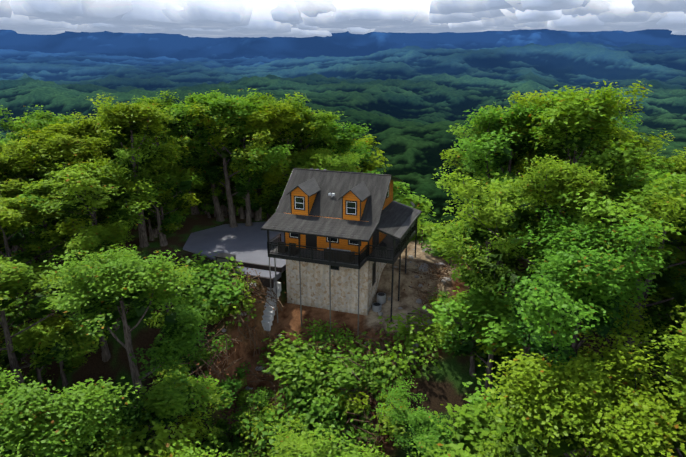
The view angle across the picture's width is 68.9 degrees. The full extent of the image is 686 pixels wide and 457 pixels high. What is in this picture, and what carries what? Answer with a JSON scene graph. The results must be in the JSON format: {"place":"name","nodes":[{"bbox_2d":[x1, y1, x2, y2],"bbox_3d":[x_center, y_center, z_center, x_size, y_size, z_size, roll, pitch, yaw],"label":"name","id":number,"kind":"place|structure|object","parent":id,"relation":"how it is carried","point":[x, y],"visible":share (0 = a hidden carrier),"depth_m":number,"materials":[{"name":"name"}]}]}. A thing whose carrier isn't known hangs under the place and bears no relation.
{"place":"outdoors","nodes":[
{"label":"outdoors","id":0,"kind":"place"},
{"bbox_2d":[0,11,104,34],"bbox_3d":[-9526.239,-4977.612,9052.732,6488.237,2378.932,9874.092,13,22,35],"label":"cloud","id":1,"kind":"structure","parent":0,"point":[21,24],"depth_m":10477.36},
{"bbox_2d":[0,0,193,27],"bbox_3d":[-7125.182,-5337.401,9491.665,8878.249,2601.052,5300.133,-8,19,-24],"label":"cloud","id":2,"kind":"structure","parent":0,"point":[170,13],"depth_m":10549.42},
{"bbox_2d":[9,0,319,33],"bbox_3d":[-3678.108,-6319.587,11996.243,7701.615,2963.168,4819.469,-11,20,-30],"label":"cloud","id":3,"kind":"structure","parent":0,"point":[215,14],"depth_m":10303.63,"materials":[{"name":"white"}]},
{"bbox_2d":[87,0,374,37],"bbox_3d":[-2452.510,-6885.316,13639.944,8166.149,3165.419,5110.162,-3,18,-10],"label":"cloud","id":4,"kind":"structure","parent":0,"point":[262,23],"depth_m":12300.45,"materials":[{"name":"white"}]},
{"bbox_2d":[271,0,302,22],"bbox_3d":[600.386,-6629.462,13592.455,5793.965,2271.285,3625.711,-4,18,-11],"label":"cloud","id":5,"kind":"structure","parent":0,"point":[285,11],"depth_m":11821.51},
{"bbox_2d":[294,0,335,16],"bbox_3d":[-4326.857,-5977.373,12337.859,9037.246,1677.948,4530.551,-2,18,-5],"label":"cloud","id":6,"kind":"structure","parent":0,"point":[311,8],"depth_m":11455.67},
{"bbox_2d":[0,29,685,456],"bbox_3d":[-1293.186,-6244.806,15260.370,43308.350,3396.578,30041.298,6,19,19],"label":"terrain","id":7,"kind":"structure","parent":0,"point":[408,99],"depth_m":3384.39,"materials":[{"name":"plant"}]},
{"bbox_2d":[0,194,54,265],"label":"tree","id":8,"kind":"object","parent":7,"relation":"on","point":[16,236],"visible":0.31,"depth_m":41.12,"materials":[{"name":"green plant"}]},
{"bbox_2d":[0,150,65,263],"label":"tree","id":9,"kind":"object","parent":7,"relation":"on","point":[12,170],"visible":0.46,"depth_m":48.42,"materials":[{"name":"green plant"}]},
{"bbox_2d":[0,318,71,393],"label":"tree","id":10,"kind":"object","parent":7,"relation":"on","point":[28,339],"visible":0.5,"depth_m":34.30,"materials":[{"name":"green plant"}]},
{"bbox_2d":[14,178,70,264],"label":"tree","id":11,"kind":"object","parent":7,"relation":"on","point":[45,191],"visible":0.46,"depth_m":46.54,"materials":[{"name":"green plant"}]},
{"bbox_2d":[0,191,97,360],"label":"tree","id":12,"kind":"object","parent":7,"relation":"on","point":[11,221],"visible":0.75,"depth_m":39.76,"materials":[{"name":"green plant"}]},
{"bbox_2d":[10,313,93,386],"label":"tree","id":13,"kind":"object","parent":7,"relation":"on","point":[66,368],"visible":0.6,"depth_m":36.98,"materials":[{"name":"green plant"}]},
{"bbox_2d":[0,255,109,385],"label":"tree","id":14,"kind":"object","parent":7,"relation":"on","point":[13,278],"visible":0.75,"depth_m":33.03,"materials":[{"name":"green plant"}]},
{"bbox_2d":[0,104,114,222],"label":"tree","id":15,"kind":"object","parent":7,"relation":"on","point":[41,121],"visible":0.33,"depth_m":55.29,"materials":[{"name":"green plant"}]},
{"bbox_2d":[0,129,135,233],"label":"tree","id":16,"kind":"object","parent":7,"relation":"on","point":[59,148],"visible":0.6,"depth_m":45.42,"materials":[{"name":"green plant"}]},
{"bbox_2d":[0,367,139,456],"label":"tree","id":17,"kind":"object","parent":7,"relation":"on","point":[31,421],"visible":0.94,"depth_m":24.40,"materials":[{"name":"green plant"}]},
{"bbox_2d":[15,114,124,172],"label":"tree","id":18,"kind":"object","parent":7,"relation":"on","point":[86,126],"visible":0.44,"depth_m":51.43,"materials":[{"name":"green plant"}]},
{"bbox_2d":[50,260,121,361],"bbox_3d":[-19.136,6.679,37.874,9.080,8.953,6.559,12,21,33],"label":"tree","id":19,"kind":"object","parent":7,"relation":"on","point":[106,355],"visible":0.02,"depth_m":38.67,"materials":[{"name":"green plant"}]},
{"bbox_2d":[29,220,146,330],"bbox_3d":[-20.060,4.260,40.018,7.966,9.060,10.067,11,19,32],"label":"tree","id":20,"kind":"object","parent":7,"relation":"on","point":[94,239],"visible":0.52,"depth_m":39.05,"materials":[{"name":"green plant"}]},
{"bbox_2d":[22,158,161,265],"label":"tree","id":21,"kind":"object","parent":7,"relation":"on","point":[87,188],"visible":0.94,"depth_m":41.09,"materials":[{"name":"green plant"}]},
{"bbox_2d":[28,409,196,456],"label":"tree","id":22,"kind":"object","parent":7,"relation":"on","point":[130,447],"visible":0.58,"depth_m":28.18,"materials":[{"name":"green plant"}]},
{"bbox_2d":[39,244,217,441],"bbox_3d":[-13.791,8.439,31.667,10.806,15.926,9.100,12,23,34],"label":"tree","id":23,"kind":"object","parent":7,"relation":"on","point":[123,280],"visible":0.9,"depth_m":29.33,"materials":[{"name":"green plant"}]},
{"bbox_2d":[88,93,190,247],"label":"tree","id":24,"kind":"object","parent":7,"relation":"on","point":[131,119],"visible":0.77,"depth_m":45.20,"materials":[{"name":"green plant"}]},
{"bbox_2d":[93,91,219,228],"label":"tree","id":25,"kind":"object","parent":7,"relation":"on","point":[142,158],"visible":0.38,"depth_m":50.49,"materials":[{"name":"green plant"}]},
{"bbox_2d":[120,164,195,233],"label":"tree","id":26,"kind":"object","parent":7,"relation":"on","point":[180,171],"visible":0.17,"depth_m":50.95,"materials":[{"name":"green plant"}]},
{"bbox_2d":[118,167,205,245],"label":"tree","id":27,"kind":"object","parent":7,"relation":"on","point":[185,185],"visible":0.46,"depth_m":48.79,"materials":[{"name":"green plant"}]},
{"bbox_2d":[144,261,192,331],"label":"sapling","id":28,"kind":"object","parent":7,"relation":"on","point":[156,320],"visible":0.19,"depth_m":36.90,"materials":[{"name":"green plant"}]},
{"bbox_2d":[139,182,200,244],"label":"tree","id":29,"kind":"object","parent":7,"relation":"on","point":[180,205],"visible":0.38,"depth_m":48.47,"materials":[{"name":"green plant"}]},
{"bbox_2d":[117,374,223,456],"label":"tree","id":30,"kind":"object","parent":7,"relation":"on","point":[166,400],"visible":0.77,"depth_m":31.09,"materials":[{"name":"green plant"}]},
{"bbox_2d":[141,99,246,214],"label":"tree","id":31,"kind":"object","parent":7,"relation":"on","point":[195,210],"visible":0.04,"depth_m":54.20,"materials":[{"name":"green plant"}]},
{"bbox_2d":[158,440,230,456],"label":"tree","id":32,"kind":"object","parent":7,"relation":"on","point":[190,451],"visible":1,"depth_m":24.17,"materials":[{"name":"green plant"}]},
{"bbox_2d":[163,367,231,409],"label":"bush","id":33,"kind":"object","parent":7,"relation":"on","point":[216,400],"visible":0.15,"depth_m":34.66,"materials":[{"name":"green plant"}]},
{"bbox_2d":[169,294,229,323],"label":"bush","id":34,"kind":"object","parent":7,"relation":"on","point":[216,311],"visible":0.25,"depth_m":39.02,"materials":[{"name":"green plant"}]},
{"bbox_2d":[163,264,235,314],"bbox_3d":[-11.610,4.974,40.799,7.328,2.985,7.678,-8,19,-23],"label":"bush","id":35,"kind":"object","parent":7,"relation":"on","point":[194,294],"visible":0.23,"depth_m":38.94,"materials":[{"name":"green plant"}]},
{"bbox_2d":[146,402,253,456],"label":"tree","id":36,"kind":"object","parent":7,"relation":"on","point":[193,424],"visible":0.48,"depth_m":30.96,"materials":[{"name":"green plant"}]},
{"bbox_2d":[162,250,245,298],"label":"bush","id":37,"kind":"object","parent":7,"relation":"on","point":[198,262],"visible":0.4,"depth_m":42.81,"materials":[{"name":"green plant"}]},
{"bbox_2d":[188,180,222,217],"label":"tree","id":38,"kind":"object","parent":7,"relation":"on","point":[207,189],"visible":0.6,"depth_m":57.49,"materials":[{"name":"green plant"}]},
{"bbox_2d":[179,334,232,360],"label":"bush","id":39,"kind":"object","parent":7,"relation":"on","point":[203,352],"visible":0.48,"depth_m":37.42,"materials":[{"name":"green plant"}]},
{"bbox_2d":[160,90,254,221],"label":"tree","id":40,"kind":"object","parent":7,"relation":"on","point":[217,207],"visible":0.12,"depth_m":52.46,"materials":[{"name":"green plant"}]},
{"bbox_2d":[180,314,243,375],"bbox_3d":[-11.199,8.727,38.850,6.878,2.546,11.372,-43,39,-17],"label":"shrub","id":41,"kind":"object","parent":7,"relation":"on","point":[215,354],"visible":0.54,"depth_m":37.41,"materials":[{"name":"brown plant"}]},
{"bbox_2d":[181,263,244,309],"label":"bush","id":42,"kind":"object","parent":7,"relation":"on","point":[224,297],"visible":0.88,"depth_m":39.58,"materials":[{"name":"green plant"}]},
{"bbox_2d":[193,338,242,401],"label":"shrub","id":43,"kind":"object","parent":7,"relation":"on","point":[218,372],"visible":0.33,"depth_m":36.39,"materials":[{"name":"brown plant"}]},
{"bbox_2d":[194,406,249,456],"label":"bush","id":44,"kind":"object","parent":7,"relation":"on","point":[214,442],"visible":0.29,"depth_m":35.40,"materials":[{"name":"green plant"}]},
{"bbox_2d":[207,369,241,410],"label":"bush","id":45,"kind":"object","parent":7,"relation":"on","point":[226,385],"visible":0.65,"depth_m":36.01,"materials":[{"name":"green plant"}]},
{"bbox_2d":[161,94,294,227],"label":"tree","id":46,"kind":"object","parent":7,"relation":"on","point":[212,169],"visible":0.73,"depth_m":50.37,"materials":[{"name":"green plant"}]},
{"bbox_2d":[204,279,259,326],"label":"bush","id":47,"kind":"object","parent":7,"relation":"on","point":[245,306],"visible":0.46,"depth_m":39.14,"materials":[{"name":"green plant"}]},
{"bbox_2d":[185,101,284,225],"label":"tree","id":48,"kind":"object","parent":7,"relation":"on","point":[257,139],"visible":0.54,"depth_m":49.88,"materials":[{"name":"green plant"}]},
{"bbox_2d":[212,275,262,356],"bbox_3d":[-7.903,6.895,39.177,2.099,9.377,5.671,-16,28,9],"label":"brush pile","id":49,"kind":"object","parent":7,"relation":"on","point":[239,318],"visible":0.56,"depth_m":39.30,"materials":[{"name":"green plant"}]},
{"bbox_2d":[178,258,299,321],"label":"bush","id":50,"kind":"object","parent":7,"relation":"on","point":[256,292],"visible":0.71,"depth_m":41.07,"materials":[{"name":"brown plant"}]},
{"bbox_2d":[227,172,276,220],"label":"tree","id":51,"kind":"object","parent":7,"relation":"on","point":[256,207],"visible":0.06,"depth_m":55.40,"materials":[{"name":"green plant"}]},
{"bbox_2d":[246,386,275,407],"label":"bush","id":52,"kind":"object","parent":7,"relation":"on","point":[261,398],"visible":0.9,"depth_m":37.26,"materials":[{"name":"green plant"}]},
{"bbox_2d":[234,388,287,455],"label":"bush","id":53,"kind":"object","parent":7,"relation":"on","point":[266,437],"visible":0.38,"depth_m":35.16,"materials":[{"name":"green plant"}]},
{"bbox_2d":[251,167,286,207],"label":"understory","id":54,"kind":"object","parent":7,"relation":"on","point":[277,182],"visible":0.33,"depth_m":54.59,"materials":[{"name":"green plant"}]},
{"bbox_2d":[207,88,333,169],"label":"tree","id":55,"kind":"object","parent":7,"relation":"on","point":[266,99],"visible":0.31,"depth_m":55.22,"materials":[{"name":"green plant"}]},
{"bbox_2d":[255,100,315,186],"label":"tree","id":56,"kind":"object","parent":7,"relation":"on","point":[287,115],"visible":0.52,"depth_m":52.69,"materials":[{"name":"green plant"}]},
{"bbox_2d":[256,331,316,379],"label":"bush","id":57,"kind":"object","parent":7,"relation":"on","point":[285,361],"visible":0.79,"depth_m":38.68,"materials":[{"name":"green plant"}]},
{"bbox_2d":[236,388,338,455],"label":"bush","id":58,"kind":"object","parent":7,"relation":"on","point":[265,432],"visible":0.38,"depth_m":34.82,"materials":[{"name":"green plant"}]},
{"bbox_2d":[260,148,323,202],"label":"tree","id":59,"kind":"object","parent":7,"relation":"on","point":[293,157],"visible":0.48,"depth_m":53.27,"materials":[{"name":"green plant"}]},
{"bbox_2d":[259,414,333,456],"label":"tree","id":60,"kind":"object","parent":7,"relation":"on","point":[286,447],"visible":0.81,"depth_m":27.82,"materials":[{"name":"green plant"}]},
{"bbox_2d":[183,222,422,330],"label":"site pad and steps","id":61,"kind":"object","parent":7,"relation":"on","point":[245,245],"visible":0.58,"depth_m":47.85,"materials":[{"name":"concrete"}]},
{"bbox_2d":[277,335,334,391],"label":"bush","id":62,"kind":"object","parent":7,"relation":"on","point":[312,352],"visible":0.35,"depth_m":37.80,"materials":[{"name":"green plant"}]},
{"bbox_2d":[278,373,341,419],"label":"bush","id":63,"kind":"object","parent":7,"relation":"on","point":[319,406],"visible":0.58,"depth_m":35.53,"materials":[{"name":"green plant"}]},
{"bbox_2d":[275,348,368,401],"bbox_3d":[-1.452,10.691,37.910,7.857,2.662,5.564,-7,21,-16],"label":"bush","id":64,"kind":"object","parent":7,"relation":"on","point":[309,382],"visible":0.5,"depth_m":36.44,"materials":[{"name":"green plant"}]},
{"bbox_2d":[283,107,366,171],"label":"tree","id":65,"kind":"object","parent":7,"relation":"on","point":[317,136],"visible":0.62,"depth_m":54.34,"materials":[{"name":"green plant"}]},
{"bbox_2d":[292,148,359,169],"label":"tree","id":66,"kind":"object","parent":7,"relation":"on","point":[318,155],"visible":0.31,"depth_m":53.87,"materials":[{"name":"green plant"}]},
{"bbox_2d":[301,318,353,350],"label":"bush","id":67,"kind":"object","parent":7,"relation":"on","point":[327,334],"visible":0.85,"depth_m":40.17,"materials":[{"name":"green plant"}]},
{"bbox_2d":[286,399,382,452],"bbox_3d":[-0.339,13.617,35.105,6.283,2.254,6.554,9,20,26],"label":"bush","id":68,"kind":"object","parent":7,"relation":"on","point":[316,425],"visible":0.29,"depth_m":34.35,"materials":[{"name":"green plant"}]},
{"bbox_2d":[261,168,421,335],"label":"cabin","id":69,"kind":"object","parent":7,"relation":"on","point":[318,213],"visible":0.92,"depth_m":41.27,"materials":[{"name":"stone"}]},
{"bbox_2d":[315,379,368,416],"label":"bush","id":70,"kind":"object","parent":7,"relation":"on","point":[354,404],"visible":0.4,"depth_m":35.19,"materials":[{"name":"green plant"}]},
{"bbox_2d":[306,121,382,173],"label":"tree","id":71,"kind":"object","parent":7,"relation":"on","point":[344,140],"visible":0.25,"depth_m":60.45,"materials":[{"name":"green plant"}]},
{"bbox_2d":[311,331,396,398],"bbox_3d":[0.440,10.031,38.054,6.586,2.336,7.153,-6,18,-17],"label":"bush","id":72,"kind":"object","parent":7,"relation":"on","point":[346,382],"visible":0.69,"depth_m":36.67,"materials":[{"name":"green plant"}]},
{"bbox_2d":[332,134,391,172],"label":"tree","id":73,"kind":"object","parent":7,"relation":"on","point":[367,166],"visible":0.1,"depth_m":65.87,"materials":[{"name":"green plant"}]},
{"bbox_2d":[336,367,395,400],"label":"bush","id":74,"kind":"object","parent":7,"relation":"on","point":[372,390],"visible":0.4,"depth_m":36.41,"materials":[{"name":"green plant"}]},
{"bbox_2d":[331,318,417,380],"bbox_3d":[3.268,9.235,38.860,8.591,2.273,5.157,-5,48,-24],"label":"bush","id":75,"kind":"object","parent":7,"relation":"on","point":[378,338],"visible":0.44,"depth_m":38.42,"materials":[{"name":"green plant"}]},
{"bbox_2d":[294,426,471,456],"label":"tree","id":76,"kind":"object","parent":7,"relation":"on","point":[340,451],"visible":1,"depth_m":24.91,"materials":[{"name":"green plant"}]},
{"bbox_2d":[373,386,418,447],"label":"bush","id":77,"kind":"object","parent":7,"relation":"on","point":[388,427],"visible":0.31,"depth_m":33.88,"materials":[{"name":"green plant"}]},
{"bbox_2d":[363,330,441,391],"bbox_3d":[4.611,9.561,37.198,5.848,2.710,6.231,-3,18,-9],"label":"bush","id":78,"kind":"object","parent":7,"relation":"on","point":[402,365],"visible":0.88,"depth_m":36.38,"materials":[{"name":"green plant"}]},
{"bbox_2d":[395,191,435,228],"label":"tree","id":79,"kind":"object","parent":7,"relation":"on","point":[421,206],"visible":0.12,"depth_m":93.23,"materials":[{"name":"green plant"}]},
{"bbox_2d":[375,308,464,357],"bbox_3d":[5.979,7.987,38.863,5.983,2.430,5.839,-10,20,-28],"label":"bush","id":80,"kind":"object","parent":7,"relation":"on","point":[401,328],"visible":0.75,"depth_m":38.63,"materials":[{"name":"green plant"}]},
{"bbox_2d":[399,275,455,331],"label":"brush pile","id":81,"kind":"object","parent":7,"relation":"on","point":[434,295],"visible":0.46,"depth_m":41.42,"materials":[{"name":"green plant"}]},
{"bbox_2d":[406,261,469,296],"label":"brush pile","id":82,"kind":"object","parent":7,"relation":"on","point":[438,272],"visible":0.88,"depth_m":43.53,"materials":[{"name":"brown plant"}]},
{"bbox_2d":[376,376,539,456],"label":"tree","id":83,"kind":"object","parent":7,"relation":"on","point":[420,424],"visible":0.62,"depth_m":28.02,"materials":[{"name":"green plant"}]},
{"bbox_2d":[427,290,506,375],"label":"tree","id":84,"kind":"object","parent":7,"relation":"on","point":[472,369],"visible":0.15,"depth_m":35.40,"materials":[{"name":"green plant"}]},
{"bbox_2d":[422,284,528,400],"bbox_3d":[10.146,8.339,34.685,7.323,9.460,9.866,21,27,49],"label":"tree","id":85,"kind":"object","parent":7,"relation":"on","point":[493,312],"visible":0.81,"depth_m":32.76,"materials":[{"name":"green plant"}]},
{"bbox_2d":[433,164,521,243],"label":"tree","id":86,"kind":"object","parent":7,"relation":"on","point":[445,183],"visible":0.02,"depth_m":49.31,"materials":[{"name":"green plant"}]},
{"bbox_2d":[412,380,547,456],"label":"tree","id":87,"kind":"object","parent":7,"relation":"on","point":[477,424],"visible":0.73,"depth_m":26.26,"materials":[{"name":"green plant"}]},
{"bbox_2d":[423,205,539,290],"bbox_3d":[11.479,2.803,39.757,7.171,9.538,9.846,23,29,51],"label":"tree","id":88,"kind":"object","parent":7,"relation":"on","point":[480,236],"visible":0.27,"depth_m":38.88,"materials":[{"name":"green plant"}]},
{"bbox_2d":[441,146,536,208],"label":"tree","id":89,"kind":"object","parent":7,"relation":"on","point":[452,156],"visible":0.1,"depth_m":57.76,"materials":[{"name":"green plant"}]},
{"bbox_2d":[465,314,521,370],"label":"tree","id":90,"kind":"object","parent":7,"relation":"on","point":[498,350],"visible":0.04,"depth_m":35.17,"materials":[{"name":"green plant"}]},
{"bbox_2d":[465,199,543,270],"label":"tree","id":91,"kind":"object","parent":7,"relation":"on","point":[506,257],"visible":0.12,"depth_m":40.42,"materials":[{"name":"green plant"}]},
{"bbox_2d":[452,96,562,267],"bbox_3d":[13.750,-2.793,41.796,9.612,16.146,11.941,4,17,12],"label":"tree","id":92,"kind":"object","parent":7,"relation":"on","point":[491,150],"visible":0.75,"depth_m":39.23,"materials":[{"name":"green plant"}]},
{"bbox_2d":[447,105,596,207],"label":"tree","id":93,"kind":"object","parent":7,"relation":"on","point":[461,134],"visible":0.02,"depth_m":42.57,"materials":[{"name":"green plant"}]},
{"bbox_2d":[462,358,592,456],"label":"tree","id":94,"kind":"object","parent":7,"relation":"on","point":[477,398],"visible":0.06,"depth_m":30.02,"materials":[{"name":"green plant"}]},
{"bbox_2d":[470,85,629,244],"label":"tree","id":95,"kind":"object","parent":7,"relation":"on","point":[514,160],"depth_m":49.07,"materials":[{"name":"green plant"}]},
{"bbox_2d":[431,154,685,392],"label":"tree","id":96,"kind":"object","parent":7,"relation":"on","point":[540,191],"visible":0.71,"depth_m":28.73,"materials":[{"name":"green plant"}]},
{"bbox_2d":[474,85,649,248],"bbox_3d":[15.580,-0.831,37.568,13.913,19.185,11.098,-8,18,-26],"label":"tree","id":97,"kind":"object","parent":7,"relation":"on","point":[575,131],"visible":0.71,"depth_m":34.72,"materials":[{"name":"green plant"}]},
{"bbox_2d":[492,80,651,219],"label":"tree","id":98,"kind":"object","parent":7,"relation":"on","point":[538,104],"visible":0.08,"depth_m":40.78,"materials":[{"name":"green plant"}]},
{"bbox_2d":[474,332,685,456],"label":"tree","id":99,"kind":"object","parent":7,"relation":"on","point":[612,417],"visible":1,"depth_m":22.04,"materials":[{"name":"green plant"}]},
{"bbox_2d":[490,203,673,449],"bbox_3d":[12.769,8.287,27.599,8.855,19.266,10.608,2,19,12],"label":"tree","id":100,"kind":"object","parent":7,"relation":"on","point":[580,266],"visible":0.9,"depth_m":24.36,"materials":[{"name":"green plant"}]},
{"bbox_2d":[527,170,685,367],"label":"tree","id":101,"kind":"object","parent":7,"relation":"on","point":[660,279],"visible":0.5,"depth_m":28.74,"materials":[{"name":"green plant"}]},
{"bbox_2d":[579,289,685,456],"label":"tree","id":102,"kind":"object","parent":7,"relation":"on","point":[675,380],"visible":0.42,"depth_m":24.52,"materials":[{"name":"green plant"}]},
{"bbox_2d":[582,121,685,188],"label":"tree","id":103,"kind":"object","parent":7,"relation":"on","point":[643,143],"visible":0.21,"depth_m":41.35,"materials":[{"name":"green plant"}]},
{"bbox_2d":[605,157,685,324],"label":"tree","id":104,"kind":"object","parent":7,"relation":"on","point":[645,173],"visible":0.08,"depth_m":36.88,"materials":[{"name":"green plant"}]},
{"bbox_2d":[625,194,685,300],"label":"tree","id":105,"kind":"object","parent":7,"relation":"on","point":[678,243],"visible":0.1,"depth_m":32.48,"materials":[{"name":"green plant"}]},
{"bbox_2d":[627,272,685,374],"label":"tree","id":106,"kind":"object","parent":7,"relation":"on","point":[670,290],"visible":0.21,"depth_m":34.80,"materials":[{"name":"green plant"}]},
{"bbox_2d":[301,0,609,32],"bbox_3d":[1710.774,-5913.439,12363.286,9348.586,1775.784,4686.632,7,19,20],"label":"cloud","id":107,"kind":"structure","parent":0,"point":[394,16],"depth_m":11092.04,"materials":[{"name":"white"}]},
{"bbox_2d":[401,26,518,32],"bbox_3d":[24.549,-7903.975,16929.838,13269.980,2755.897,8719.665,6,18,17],"label":"cloud","id":108,"kind":"structure","parent":0,"point":[464,31],"depth_m":14396.92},
{"bbox_2d":[430,0,590,14],"bbox_3d":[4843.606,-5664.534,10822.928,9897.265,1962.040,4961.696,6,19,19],"label":"cloud","id":109,"kind":"structure","parent":0,"point":[445,7],"depth_m":10189.12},
{"bbox_2d":[429,0,685,23],"bbox_3d":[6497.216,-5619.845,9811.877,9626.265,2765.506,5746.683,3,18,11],"label":"cloud","id":110,"kind":"structure","parent":0,"point":[654,6],"depth_m":9365.71,"materials":[{"name":"white"}]},
{"bbox_2d":[448,0,668,31],"bbox_3d":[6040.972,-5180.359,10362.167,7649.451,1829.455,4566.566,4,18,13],"label":"cloud","id":111,"kind":"structure","parent":0,"point":[621,11],"depth_m":9976.49,"materials":[{"name":"white"}]},
{"bbox_2d":[547,11,685,34],"bbox_3d":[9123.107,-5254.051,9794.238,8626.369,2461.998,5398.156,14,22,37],"label":"cloud","id":112,"kind":"structure","parent":0,"point":[674,23],"depth_m":10407.69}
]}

